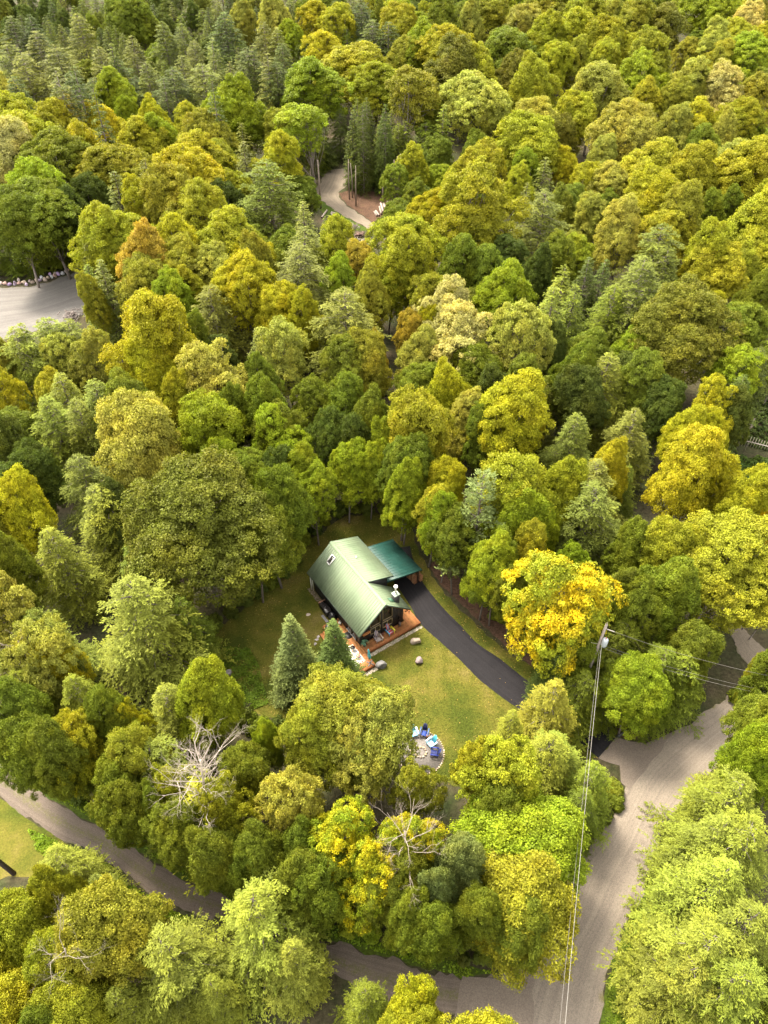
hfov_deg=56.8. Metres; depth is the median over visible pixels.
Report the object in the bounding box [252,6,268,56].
hemlock tree
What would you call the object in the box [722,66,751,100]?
broadleaf tree
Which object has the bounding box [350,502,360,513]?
shrub
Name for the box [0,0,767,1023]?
ground
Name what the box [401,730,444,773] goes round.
fire pit patio
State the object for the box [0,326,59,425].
hemlock tree
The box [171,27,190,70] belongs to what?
conifer tree
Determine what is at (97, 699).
broadleaf tree
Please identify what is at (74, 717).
maple tree
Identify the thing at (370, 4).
maple tree
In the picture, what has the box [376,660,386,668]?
boulder
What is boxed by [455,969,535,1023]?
gravel road
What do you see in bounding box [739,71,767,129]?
maple tree
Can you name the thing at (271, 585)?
shrub
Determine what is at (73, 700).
hemlock tree
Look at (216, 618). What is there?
shrub
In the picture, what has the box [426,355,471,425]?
maple tree
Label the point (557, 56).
maple tree
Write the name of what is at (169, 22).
broadleaf tree
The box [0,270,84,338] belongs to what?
parking lot
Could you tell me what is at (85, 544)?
hemlock tree
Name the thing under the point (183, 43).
hemlock tree
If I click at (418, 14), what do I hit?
broadleaf tree
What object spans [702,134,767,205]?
maple tree
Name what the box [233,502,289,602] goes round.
broadleaf tree
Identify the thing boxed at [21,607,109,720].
hemlock tree
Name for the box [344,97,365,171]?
conifer tree
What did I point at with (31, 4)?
hemlock tree
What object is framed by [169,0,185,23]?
hemlock tree
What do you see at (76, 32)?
conifer tree
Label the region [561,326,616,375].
broadleaf tree
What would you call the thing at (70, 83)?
hemlock tree
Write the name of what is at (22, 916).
maple tree
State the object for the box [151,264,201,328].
broadleaf tree
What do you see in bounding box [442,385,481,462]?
broadleaf tree
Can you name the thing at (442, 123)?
conifer tree
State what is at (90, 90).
hemlock tree
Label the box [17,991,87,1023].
broadleaf tree
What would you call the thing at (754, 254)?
maple tree
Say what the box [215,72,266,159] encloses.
broadleaf tree
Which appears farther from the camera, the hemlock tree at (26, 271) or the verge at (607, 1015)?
the hemlock tree at (26, 271)
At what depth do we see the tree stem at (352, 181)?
156.72 m
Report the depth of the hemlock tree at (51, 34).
203.71 m
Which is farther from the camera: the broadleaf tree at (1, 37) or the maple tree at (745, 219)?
the broadleaf tree at (1, 37)
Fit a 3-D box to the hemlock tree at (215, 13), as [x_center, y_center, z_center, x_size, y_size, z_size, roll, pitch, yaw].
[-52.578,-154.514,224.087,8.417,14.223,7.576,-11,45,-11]
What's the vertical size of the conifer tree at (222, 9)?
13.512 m
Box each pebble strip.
[308,587,320,600]
[364,664,378,675]
[370,626,421,655]
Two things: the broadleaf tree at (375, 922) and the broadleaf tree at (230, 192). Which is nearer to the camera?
the broadleaf tree at (375, 922)
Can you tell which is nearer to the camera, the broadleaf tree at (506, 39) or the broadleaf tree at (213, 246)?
the broadleaf tree at (213, 246)
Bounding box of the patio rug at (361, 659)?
[349,644,365,663]
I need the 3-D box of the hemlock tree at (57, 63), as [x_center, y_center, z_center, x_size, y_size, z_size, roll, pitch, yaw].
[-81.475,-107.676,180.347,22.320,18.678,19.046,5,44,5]
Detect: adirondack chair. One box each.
[373,630,382,641]
[385,624,394,636]
[412,724,419,736]
[419,723,429,736]
[425,735,437,748]
[430,747,441,757]
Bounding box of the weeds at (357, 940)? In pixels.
[60,796,490,976]
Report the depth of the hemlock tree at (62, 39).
201.47 m
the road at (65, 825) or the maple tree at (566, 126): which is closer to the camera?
the road at (65, 825)
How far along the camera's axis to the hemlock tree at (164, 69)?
187.19 m
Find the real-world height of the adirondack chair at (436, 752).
1.034 m
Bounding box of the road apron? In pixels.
[599,732,671,788]
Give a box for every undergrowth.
[218,646,267,708]
[718,343,767,450]
[718,454,767,478]
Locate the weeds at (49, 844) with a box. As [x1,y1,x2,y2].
[28,828,195,925]
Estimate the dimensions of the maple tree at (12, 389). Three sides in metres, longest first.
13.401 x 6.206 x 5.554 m
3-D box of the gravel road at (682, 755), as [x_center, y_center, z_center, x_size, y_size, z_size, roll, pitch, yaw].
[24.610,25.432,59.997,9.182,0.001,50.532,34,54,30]
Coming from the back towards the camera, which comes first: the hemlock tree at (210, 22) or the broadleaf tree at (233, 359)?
the hemlock tree at (210, 22)
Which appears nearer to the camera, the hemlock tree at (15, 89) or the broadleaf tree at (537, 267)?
the broadleaf tree at (537, 267)
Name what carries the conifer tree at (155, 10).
on the ground at (724, 670)
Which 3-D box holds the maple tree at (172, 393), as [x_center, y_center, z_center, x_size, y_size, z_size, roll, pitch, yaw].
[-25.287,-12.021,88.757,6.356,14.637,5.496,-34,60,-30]
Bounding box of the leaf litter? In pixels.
[429,560,645,740]
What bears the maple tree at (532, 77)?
on the ground at (724, 670)
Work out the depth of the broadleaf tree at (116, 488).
72.27 m
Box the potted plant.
[360,639,368,646]
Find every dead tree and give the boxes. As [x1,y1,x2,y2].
[0,629,27,665]
[30,894,105,997]
[147,715,270,895]
[368,776,447,907]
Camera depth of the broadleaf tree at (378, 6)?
223.49 m
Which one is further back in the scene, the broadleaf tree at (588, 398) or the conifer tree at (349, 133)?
the conifer tree at (349, 133)
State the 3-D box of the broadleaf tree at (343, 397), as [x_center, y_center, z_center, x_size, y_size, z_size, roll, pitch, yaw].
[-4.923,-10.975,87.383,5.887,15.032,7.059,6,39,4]
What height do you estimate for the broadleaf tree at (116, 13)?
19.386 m
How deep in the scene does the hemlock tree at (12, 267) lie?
129.46 m
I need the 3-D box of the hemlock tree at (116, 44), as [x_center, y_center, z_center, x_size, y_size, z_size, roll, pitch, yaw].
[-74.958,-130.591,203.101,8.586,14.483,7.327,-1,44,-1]
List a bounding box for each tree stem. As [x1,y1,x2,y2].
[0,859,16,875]
[317,160,321,208]
[348,159,349,199]
[350,163,352,197]
[355,165,356,205]
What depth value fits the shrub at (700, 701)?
66.17 m
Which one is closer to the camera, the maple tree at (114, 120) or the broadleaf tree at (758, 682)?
the broadleaf tree at (758, 682)
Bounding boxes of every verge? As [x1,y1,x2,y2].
[3,751,498,978]
[600,832,665,1023]
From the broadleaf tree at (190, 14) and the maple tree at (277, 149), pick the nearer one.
the maple tree at (277, 149)
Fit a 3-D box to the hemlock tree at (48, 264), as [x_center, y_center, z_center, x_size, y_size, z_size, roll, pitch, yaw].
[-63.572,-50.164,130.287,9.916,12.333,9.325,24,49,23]
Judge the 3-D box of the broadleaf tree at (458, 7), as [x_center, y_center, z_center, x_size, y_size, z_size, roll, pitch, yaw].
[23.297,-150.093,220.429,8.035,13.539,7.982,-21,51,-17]
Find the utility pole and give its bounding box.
[589,622,614,667]
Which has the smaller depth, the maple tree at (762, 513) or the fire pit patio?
the fire pit patio
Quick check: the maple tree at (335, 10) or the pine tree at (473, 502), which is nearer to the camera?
the pine tree at (473, 502)
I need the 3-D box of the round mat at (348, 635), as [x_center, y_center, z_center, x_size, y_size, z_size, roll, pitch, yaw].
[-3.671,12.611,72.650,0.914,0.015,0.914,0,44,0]
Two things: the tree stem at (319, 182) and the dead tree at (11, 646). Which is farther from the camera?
the tree stem at (319, 182)
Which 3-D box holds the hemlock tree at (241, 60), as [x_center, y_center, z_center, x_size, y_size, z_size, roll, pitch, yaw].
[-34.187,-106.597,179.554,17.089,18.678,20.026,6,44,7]
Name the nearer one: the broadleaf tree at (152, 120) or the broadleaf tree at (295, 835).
the broadleaf tree at (295, 835)
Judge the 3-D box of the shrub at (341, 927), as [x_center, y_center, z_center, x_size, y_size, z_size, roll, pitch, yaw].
[-2.760,30.882,53.092,1.748,1.878,1.751,-34,53,-30]
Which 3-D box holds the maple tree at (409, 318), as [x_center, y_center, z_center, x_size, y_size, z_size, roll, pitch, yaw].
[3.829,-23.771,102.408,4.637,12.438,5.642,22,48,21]
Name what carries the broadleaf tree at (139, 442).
on the ground at (724, 670)
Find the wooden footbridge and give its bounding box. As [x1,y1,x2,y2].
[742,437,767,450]
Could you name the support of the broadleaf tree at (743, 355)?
on the ground at (724, 670)
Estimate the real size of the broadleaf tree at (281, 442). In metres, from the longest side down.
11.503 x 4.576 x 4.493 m
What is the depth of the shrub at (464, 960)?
51.56 m
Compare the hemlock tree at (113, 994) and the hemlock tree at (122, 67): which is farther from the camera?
the hemlock tree at (122, 67)
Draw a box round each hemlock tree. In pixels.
[0,16,43,95]
[0,41,47,108]
[0,244,31,280]
[0,250,18,275]
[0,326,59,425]
[2,244,48,280]
[6,76,35,109]
[8,668,65,718]
[9,52,56,108]
[15,14,44,68]
[19,30,77,95]
[20,14,69,94]
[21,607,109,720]
[22,250,66,275]
[25,0,48,35]
[28,394,95,499]
[29,317,95,385]
[34,525,117,632]
[37,44,90,104]
[37,841,144,892]
[42,15,64,59]
[42,205,79,269]
[42,229,77,271]
[45,20,69,66]
[46,372,95,463]
[47,0,65,46]
[48,318,109,407]
[56,24,76,78]
[56,397,126,490]
[57,452,113,545]
[60,673,137,758]
[62,13,112,87]
[62,27,89,63]
[62,70,86,114]
[77,0,88,38]
[78,378,114,482]
[78,483,125,586]
[79,484,154,593]
[81,0,93,31]
[84,78,111,106]
[85,872,128,893]
[86,47,112,104]
[88,0,114,46]
[92,573,237,723]
[96,27,112,55]
[102,27,133,71]
[103,980,174,1023]
[110,58,144,106]
[111,25,134,81]
[116,33,140,83]
[119,538,167,618]
[121,35,163,105]
[124,907,252,1023]
[132,75,149,106]
[134,733,214,873]
[135,61,173,119]
[147,682,223,776]
[150,21,186,96]
[151,66,199,121]
[160,61,175,106]
[161,594,230,674]
[168,23,203,97]
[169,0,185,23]
[169,55,201,112]
[176,15,195,57]
[180,40,219,104]
[182,63,255,146]
[191,971,254,1023]
[192,8,212,45]
[199,7,226,51]
[200,20,214,63]
[204,12,254,78]
[207,866,332,1023]
[208,0,231,39]
[210,1,234,52]
[215,49,227,81]
[223,0,235,42]
[232,158,318,246]
[234,47,281,116]
[248,22,284,90]
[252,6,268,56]
[258,61,309,148]
[259,932,338,1023]
[263,27,302,102]
[264,43,300,104]
[266,241,343,374]
[280,226,348,336]
[284,0,299,40]
[298,286,392,403]
[306,126,338,174]
[307,125,329,176]
[325,109,350,163]
[329,977,391,1023]
[345,2,389,62]
[345,103,379,197]
[349,0,364,38]
[350,98,378,187]
[358,19,389,100]
[362,21,400,96]
[369,117,396,186]
[369,121,393,172]
[371,104,395,195]
[378,123,408,179]
[416,120,435,173]
[490,709,526,761]
[505,188,573,299]
[505,678,580,753]
[516,380,557,456]
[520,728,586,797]
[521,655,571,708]
[536,412,591,490]
[538,611,605,704]
[543,479,621,608]
[549,352,636,457]
[556,668,605,754]
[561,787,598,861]
[564,759,613,852]
[570,284,629,391]
[575,457,627,558]
[581,657,620,743]
[590,255,661,387]
[592,896,747,1023]
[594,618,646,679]
[596,408,652,506]
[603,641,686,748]
[603,936,720,1023]
[604,222,684,322]
[610,465,636,531]
[616,891,767,1023]
[619,846,748,952]
[622,247,679,322]
[622,943,767,1023]
[634,812,744,895]
[636,763,767,854]
[642,649,707,739]
[646,799,767,925]
[686,760,756,806]
[727,346,767,432]
[728,374,759,453]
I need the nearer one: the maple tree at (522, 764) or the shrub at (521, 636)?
the maple tree at (522, 764)
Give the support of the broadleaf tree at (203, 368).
on the ground at (724, 670)
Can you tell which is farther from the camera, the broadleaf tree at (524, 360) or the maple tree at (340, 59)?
the maple tree at (340, 59)
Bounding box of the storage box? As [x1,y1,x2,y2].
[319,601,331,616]
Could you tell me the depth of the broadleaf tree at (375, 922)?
46.88 m
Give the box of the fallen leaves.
[221,517,594,763]
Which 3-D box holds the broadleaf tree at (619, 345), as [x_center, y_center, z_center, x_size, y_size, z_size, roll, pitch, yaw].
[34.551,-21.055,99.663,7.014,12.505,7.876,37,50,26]
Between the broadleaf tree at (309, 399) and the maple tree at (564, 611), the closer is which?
the maple tree at (564, 611)
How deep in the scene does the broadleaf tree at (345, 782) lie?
52.20 m
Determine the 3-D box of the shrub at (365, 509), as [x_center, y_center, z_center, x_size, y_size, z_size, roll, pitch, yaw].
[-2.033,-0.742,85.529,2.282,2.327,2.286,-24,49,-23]
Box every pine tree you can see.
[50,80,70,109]
[434,468,506,586]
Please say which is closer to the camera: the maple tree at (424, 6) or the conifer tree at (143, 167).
the conifer tree at (143, 167)
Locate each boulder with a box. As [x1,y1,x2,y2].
[226,669,231,675]
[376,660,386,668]
[410,638,420,644]
[415,656,422,663]
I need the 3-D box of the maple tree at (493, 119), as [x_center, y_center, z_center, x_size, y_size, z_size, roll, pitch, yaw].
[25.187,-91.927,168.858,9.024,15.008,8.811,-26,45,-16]
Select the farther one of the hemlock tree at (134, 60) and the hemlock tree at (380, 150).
the hemlock tree at (134, 60)
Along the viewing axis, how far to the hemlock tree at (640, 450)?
83.34 m
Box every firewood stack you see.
[406,573,416,583]
[415,572,422,581]
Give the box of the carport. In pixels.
[368,539,421,582]
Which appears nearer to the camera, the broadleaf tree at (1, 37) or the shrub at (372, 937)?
the shrub at (372, 937)
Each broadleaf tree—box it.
[0,0,14,27]
[0,16,15,38]
[0,33,16,66]
[0,70,21,92]
[0,114,32,184]
[0,183,64,287]
[0,337,23,378]
[0,405,52,448]
[0,412,33,461]
[0,460,46,528]
[0,531,48,610]
[0,570,47,676]
[0,586,42,647]
[0,612,87,717]
[0,674,53,729]
[0,709,40,794]
[4,155,70,226]
[5,175,81,279]
[6,0,16,17]
[7,435,70,534]
[12,5,19,21]
[13,123,100,185]
[16,4,45,43]
[17,0,35,8]
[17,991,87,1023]
[21,724,97,800]
[27,714,94,801]
[35,0,63,28]
[38,331,95,386]
[48,184,89,251]
[52,8,79,43]
[66,0,87,20]
[67,325,118,400]
[70,169,116,209]
[73,59,102,94]
[82,682,137,748]
[83,13,107,48]
[83,774,152,849]
[89,386,187,492]
[91,66,138,112]
[91,740,151,826]
[93,11,110,39]
[96,476,139,554]
[101,366,153,434]
[102,0,142,59]
[112,91,137,120]
[126,0,158,66]
[135,7,156,54]
[137,111,178,147]
[137,776,166,848]
[138,793,207,872]
[144,42,170,78]
[149,0,161,11]
[150,18,174,55]
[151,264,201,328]
[153,0,184,24]
[155,12,177,58]
[168,799,209,881]
[170,0,187,11]
[173,337,250,407]
[173,386,252,497]
[173,652,245,749]
[181,307,210,374]
[182,0,202,40]
[183,822,244,897]
[186,239,233,328]
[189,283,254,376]
[194,0,212,22]
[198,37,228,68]
[199,86,249,154]
[199,435,236,498]
[201,333,240,374]
[206,176,247,216]
[213,381,252,448]
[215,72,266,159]
[216,739,278,812]
[219,446,270,478]
[221,455,267,496]
[224,0,235,11]
[226,0,259,56]
[226,842,274,893]
[228,490,306,588]
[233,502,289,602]
[234,817,286,884]
[238,371,288,449]
[243,350,285,395]
[248,0,261,17]
[250,716,285,771]
[251,224,269,244]
[251,397,309,454]
[251,402,314,454]
[252,462,317,551]
[253,763,325,834]
[254,314,309,407]
[256,0,293,59]
[257,234,289,276]
[258,443,297,486]
[269,223,309,274]
[271,441,295,461]
[272,102,328,191]
[272,846,333,933]
[275,17,304,66]
[278,814,317,860]
[279,55,354,132]
[285,439,326,521]
[286,175,321,228]
[287,843,354,932]
[289,373,331,445]
[294,0,310,31]
[294,43,314,62]
[297,456,338,545]
[299,129,324,175]
[303,405,348,501]
[307,794,376,906]
[313,0,332,15]
[318,250,356,326]
[318,332,373,397]
[321,371,363,430]
[327,436,373,522]
[327,682,420,794]
[331,412,371,501]
[331,715,395,809]
[337,830,404,936]
[347,862,392,934]
[352,382,388,441]
[354,812,448,879]
[355,437,387,518]
[369,0,384,40]
[370,415,397,483]
[372,197,413,239]
[373,431,436,540]
[377,835,432,923]
[379,161,408,203]
[380,456,427,544]
[381,884,429,955]
[391,361,438,424]
[393,34,425,95]
[393,322,448,389]
[399,899,464,970]
[402,176,432,216]
[406,92,448,143]
[407,14,435,71]
[410,1,420,10]
[412,273,480,361]
[415,11,425,22]
[416,490,457,574]
[416,863,462,905]
[422,132,454,172]
[425,163,448,188]
[425,501,476,594]
[426,0,461,30]
[428,298,497,383]
[429,251,438,269]
[429,829,486,903]
[434,232,491,291]
[434,518,467,582]
[436,69,512,143]
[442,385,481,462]
[443,70,479,142]
[447,783,592,898]
[450,339,507,385]
[451,879,503,952]
[455,1,463,18]
[457,0,484,42]
[459,528,518,620]
[460,128,486,155]
[460,401,499,475]
[462,287,491,341]
[464,242,505,307]
[464,769,526,834]
[466,362,506,415]
[467,524,519,625]
[471,193,484,204]
[471,257,538,349]
[476,894,549,978]
[477,480,555,549]
[485,24,540,75]
[485,298,557,371]
[486,564,534,641]
[493,232,531,285]
[506,3,542,33]
[506,352,553,411]
[511,95,560,131]
[511,146,544,221]
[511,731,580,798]
[520,240,552,316]
[533,318,568,376]
[537,181,582,233]
[541,621,603,686]
[545,505,562,552]
[546,228,576,303]
[547,338,596,435]
[549,362,612,438]
[551,538,592,601]
[560,58,631,155]
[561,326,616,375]
[565,182,584,202]
[565,189,607,261]
[566,232,598,292]
[582,159,629,198]
[584,97,657,168]
[584,187,619,231]
[585,132,617,164]
[589,566,640,650]
[591,192,641,285]
[592,0,624,29]
[598,515,651,575]
[599,649,674,726]
[601,573,663,652]
[601,655,657,740]
[605,349,647,408]
[608,346,664,443]
[609,323,655,372]
[614,46,670,101]
[636,555,703,645]
[640,373,687,470]
[649,101,694,150]
[654,0,670,6]
[661,618,726,689]
[664,55,716,112]
[677,0,722,37]
[679,122,722,168]
[687,30,704,54]
[691,0,742,30]
[692,14,734,59]
[693,187,726,229]
[700,57,745,118]
[700,342,767,402]
[708,720,767,810]
[711,183,744,221]
[712,104,739,146]
[713,301,767,349]
[715,384,753,450]
[716,137,765,185]
[719,693,767,753]
[721,30,767,71]
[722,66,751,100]
[728,268,767,341]
[729,0,767,21]
[730,0,764,31]
[731,711,767,759]
[734,649,767,698]
[739,555,767,629]
[746,127,767,140]
[751,66,767,75]
[753,957,767,1023]
[758,340,767,405]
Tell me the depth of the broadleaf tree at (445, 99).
170.41 m
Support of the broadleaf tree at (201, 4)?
on the ground at (724, 670)
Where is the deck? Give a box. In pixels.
[320,609,420,672]
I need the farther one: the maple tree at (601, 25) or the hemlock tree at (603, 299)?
the maple tree at (601, 25)
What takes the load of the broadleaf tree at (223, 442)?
on the ground at (724, 670)
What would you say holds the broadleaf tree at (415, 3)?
on the ground at (724, 670)
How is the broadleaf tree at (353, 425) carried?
on the ground at (724, 670)
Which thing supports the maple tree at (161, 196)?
on the ground at (724, 670)
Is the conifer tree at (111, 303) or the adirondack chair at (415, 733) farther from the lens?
the conifer tree at (111, 303)
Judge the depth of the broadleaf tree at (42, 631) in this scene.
58.42 m
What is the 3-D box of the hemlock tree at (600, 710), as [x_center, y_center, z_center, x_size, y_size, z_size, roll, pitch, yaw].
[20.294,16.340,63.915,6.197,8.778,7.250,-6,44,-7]
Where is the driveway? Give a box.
[394,546,614,757]
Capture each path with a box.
[317,169,386,238]
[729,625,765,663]
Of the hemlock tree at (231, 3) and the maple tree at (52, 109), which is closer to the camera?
the maple tree at (52, 109)
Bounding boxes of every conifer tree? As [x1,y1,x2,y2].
[0,51,20,81]
[16,322,48,410]
[36,319,46,352]
[48,67,89,127]
[57,0,68,12]
[61,0,78,23]
[69,12,91,58]
[69,66,99,131]
[71,6,91,52]
[81,243,122,323]
[82,264,124,342]
[89,83,132,206]
[91,48,102,75]
[92,259,124,351]
[107,43,141,107]
[108,171,131,212]
[138,159,147,176]
[150,2,157,14]
[156,76,177,123]
[168,2,182,49]
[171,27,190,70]
[181,0,202,43]
[203,37,226,92]
[206,52,223,89]
[206,78,233,152]
[215,0,231,22]
[226,61,234,80]
[233,46,249,94]
[235,123,257,194]
[236,141,274,225]
[242,45,270,127]
[246,327,280,389]
[256,53,285,145]
[294,201,318,276]
[295,138,309,183]
[315,215,328,288]
[342,28,350,45]
[342,112,362,190]
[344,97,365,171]
[344,105,365,186]
[354,0,366,34]
[380,110,397,163]
[395,120,425,187]
[433,104,457,162]
[507,183,533,252]
[507,286,570,411]
[519,157,554,236]
[533,264,576,348]
[556,284,586,337]
[566,257,597,333]
[579,259,610,329]
[631,411,658,474]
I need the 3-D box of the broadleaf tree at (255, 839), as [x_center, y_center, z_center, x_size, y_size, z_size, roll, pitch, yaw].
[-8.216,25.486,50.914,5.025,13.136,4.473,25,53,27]
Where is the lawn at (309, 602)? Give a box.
[214,512,608,786]
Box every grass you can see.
[0,799,68,879]
[318,201,366,230]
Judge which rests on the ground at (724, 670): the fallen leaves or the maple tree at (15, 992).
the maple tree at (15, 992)
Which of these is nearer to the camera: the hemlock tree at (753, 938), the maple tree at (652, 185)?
the hemlock tree at (753, 938)
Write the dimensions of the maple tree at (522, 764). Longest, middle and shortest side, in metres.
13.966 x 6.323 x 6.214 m
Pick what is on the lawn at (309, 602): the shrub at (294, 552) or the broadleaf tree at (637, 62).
the shrub at (294, 552)
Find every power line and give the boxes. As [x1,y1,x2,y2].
[560,646,599,1018]
[565,637,602,1023]
[606,646,765,690]
[616,632,767,675]
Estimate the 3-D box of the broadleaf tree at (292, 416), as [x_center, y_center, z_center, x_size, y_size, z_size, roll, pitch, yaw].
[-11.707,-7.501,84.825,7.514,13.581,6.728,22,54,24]
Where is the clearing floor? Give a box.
[339,191,390,222]
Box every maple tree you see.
[0,89,36,114]
[0,108,58,170]
[0,365,32,411]
[0,462,58,564]
[0,500,24,544]
[0,886,56,975]
[0,960,40,1023]
[21,923,101,999]
[21,971,126,1023]
[25,862,88,925]
[26,641,95,692]
[32,365,87,422]
[33,96,77,130]
[50,706,105,774]
[51,873,174,992]
[55,733,97,801]
[56,117,109,171]
[59,90,84,119]
[67,200,129,302]
[71,141,153,211]
[74,269,117,333]
[82,99,126,143]
[96,286,197,385]
[103,719,178,782]
[105,208,156,268]
[112,697,157,736]
[113,251,167,311]
[115,115,164,177]
[115,216,173,287]
[117,443,285,609]
[120,172,151,223]
[123,339,175,418]
[137,92,174,138]
[137,162,206,225]
[148,761,200,807]
[149,126,171,154]
[152,139,227,190]
[155,230,210,284]
[156,211,211,269]
[158,176,225,231]
[159,366,193,435]
[171,264,211,319]
[172,100,199,132]
[174,107,240,148]
[177,128,238,177]
[189,769,262,834]
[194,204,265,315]
[208,247,277,342]
[211,137,245,180]
[222,167,256,220]
[222,233,276,297]
[239,228,279,308]
[247,129,304,225]
[253,279,301,350]
[262,106,303,164]
[272,700,338,782]
[281,283,328,374]
[285,661,405,794]
[294,0,333,39]
[300,28,341,62]
[308,213,355,283]
[313,1,357,50]
[314,40,387,116]
[339,326,392,398]
[345,59,406,141]
[345,238,381,291]
[353,260,393,332]
[362,224,438,309]
[364,0,384,14]
[364,210,447,274]
[371,327,388,366]
[376,0,415,51]
[377,253,412,337]
[377,990,435,1023]
[378,0,417,48]
[384,34,415,68]
[384,64,441,146]
[384,971,443,1021]
[385,755,448,817]
[387,381,460,471]
[391,306,422,352]
[395,140,429,193]
[405,185,455,245]
[407,271,455,312]
[410,483,457,566]
[411,22,474,83]
[417,302,439,337]
[418,0,431,12]
[421,31,481,103]
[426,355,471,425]
[427,453,467,501]
[430,155,535,257]
[430,1004,517,1023]
[440,160,467,202]
[448,734,506,795]
[448,734,542,811]
[456,136,507,202]
[461,40,497,123]
[463,736,525,792]
[466,0,511,43]
[466,367,555,490]
[470,448,556,542]
[471,91,511,138]
[472,848,581,993]
[493,109,564,183]
[494,47,523,109]
[500,548,631,678]
[501,159,535,234]
[502,0,516,17]
[508,49,563,112]
[512,517,546,583]
[515,402,546,451]
[520,0,574,17]
[526,8,569,58]
[538,37,575,96]
[542,454,592,537]
[548,6,593,84]
[549,144,578,188]
[551,111,580,189]
[554,88,598,152]
[561,33,590,94]
[562,0,615,17]
[569,161,605,193]
[581,436,629,506]
[583,13,627,64]
[584,36,622,114]
[610,0,657,32]
[615,136,677,191]
[619,30,638,69]
[622,24,672,85]
[623,163,679,236]
[627,272,746,384]
[628,74,663,135]
[631,208,698,270]
[637,515,705,574]
[639,421,726,521]
[648,1,690,50]
[649,178,704,267]
[654,403,709,462]
[657,75,694,122]
[662,504,767,634]
[663,139,717,197]
[670,36,699,71]
[672,0,686,31]
[675,96,715,147]
[675,237,749,301]
[675,449,743,521]
[677,261,721,290]
[680,216,734,291]
[691,372,738,432]
[699,290,725,326]
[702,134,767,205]
[703,37,735,90]
[704,409,729,452]
[710,462,767,515]
[714,95,767,139]
[725,187,767,304]
[726,16,757,49]
[727,237,767,298]
[727,651,767,727]
[731,178,767,230]
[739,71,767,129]
[747,20,767,66]
[749,588,767,639]
[759,496,767,544]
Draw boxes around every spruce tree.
[267,613,317,712]
[314,618,367,699]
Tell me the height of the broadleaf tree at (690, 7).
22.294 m
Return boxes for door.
[346,623,355,640]
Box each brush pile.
[57,307,84,321]
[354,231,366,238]
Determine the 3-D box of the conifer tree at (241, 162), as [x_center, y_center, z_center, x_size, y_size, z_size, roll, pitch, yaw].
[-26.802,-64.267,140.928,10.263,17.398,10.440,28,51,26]
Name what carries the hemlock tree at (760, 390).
on the ground at (724, 670)
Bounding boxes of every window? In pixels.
[370,614,379,627]
[370,624,380,634]
[383,607,392,620]
[383,617,392,627]
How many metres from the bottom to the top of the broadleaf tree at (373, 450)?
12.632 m
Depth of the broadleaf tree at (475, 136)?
153.60 m
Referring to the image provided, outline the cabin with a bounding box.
[307,536,410,644]
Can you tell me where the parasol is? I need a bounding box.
[366,649,373,666]
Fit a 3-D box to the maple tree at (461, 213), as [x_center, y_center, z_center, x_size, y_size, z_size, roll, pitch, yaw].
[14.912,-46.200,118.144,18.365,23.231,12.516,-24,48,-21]
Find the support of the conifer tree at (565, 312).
on the ground at (724, 670)
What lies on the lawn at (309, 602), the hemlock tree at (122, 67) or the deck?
the deck
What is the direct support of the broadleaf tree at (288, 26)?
on the ground at (724, 670)
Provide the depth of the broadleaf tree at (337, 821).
47.89 m
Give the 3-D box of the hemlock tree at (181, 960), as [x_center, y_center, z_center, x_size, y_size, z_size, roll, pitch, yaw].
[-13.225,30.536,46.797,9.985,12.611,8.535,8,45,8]
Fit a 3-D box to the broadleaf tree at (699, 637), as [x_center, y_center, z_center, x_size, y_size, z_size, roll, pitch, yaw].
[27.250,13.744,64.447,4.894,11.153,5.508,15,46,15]
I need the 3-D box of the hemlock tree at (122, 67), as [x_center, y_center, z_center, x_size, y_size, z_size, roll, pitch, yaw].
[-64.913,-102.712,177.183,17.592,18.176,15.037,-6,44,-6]
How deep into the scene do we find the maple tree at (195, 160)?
126.04 m
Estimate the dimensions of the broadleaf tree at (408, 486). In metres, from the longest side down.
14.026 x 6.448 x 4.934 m
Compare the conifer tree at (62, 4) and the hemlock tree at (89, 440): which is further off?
the conifer tree at (62, 4)
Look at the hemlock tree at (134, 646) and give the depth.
62.07 m
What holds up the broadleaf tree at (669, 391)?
on the ground at (724, 670)
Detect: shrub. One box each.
[71,795,85,807]
[207,612,223,634]
[223,604,238,619]
[236,591,254,607]
[237,711,258,736]
[239,706,253,725]
[248,715,272,737]
[251,582,267,599]
[266,575,279,590]
[271,714,284,729]
[274,569,290,579]
[285,545,303,564]
[299,531,311,546]
[308,522,322,535]
[317,513,331,525]
[318,912,335,930]
[330,500,348,518]
[337,919,359,939]
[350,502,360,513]
[357,501,374,516]
[362,925,381,944]
[376,501,388,513]
[456,951,471,967]
[472,948,493,967]
[487,609,505,623]
[520,629,538,651]
[574,758,587,773]
[598,795,614,826]
[602,777,624,797]
[607,792,624,813]
[690,690,705,705]
[726,688,745,703]
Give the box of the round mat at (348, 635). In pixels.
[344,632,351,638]
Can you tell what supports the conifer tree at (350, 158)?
on the ground at (724, 670)
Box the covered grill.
[328,612,335,619]
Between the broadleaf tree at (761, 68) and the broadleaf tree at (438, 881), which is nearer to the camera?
the broadleaf tree at (438, 881)
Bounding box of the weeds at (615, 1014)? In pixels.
[603,835,666,1023]
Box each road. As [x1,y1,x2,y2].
[0,764,495,1014]
[532,678,767,1023]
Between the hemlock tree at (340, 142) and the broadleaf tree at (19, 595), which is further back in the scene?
the hemlock tree at (340, 142)
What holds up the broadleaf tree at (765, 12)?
on the ground at (724, 670)
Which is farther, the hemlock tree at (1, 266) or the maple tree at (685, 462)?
the hemlock tree at (1, 266)

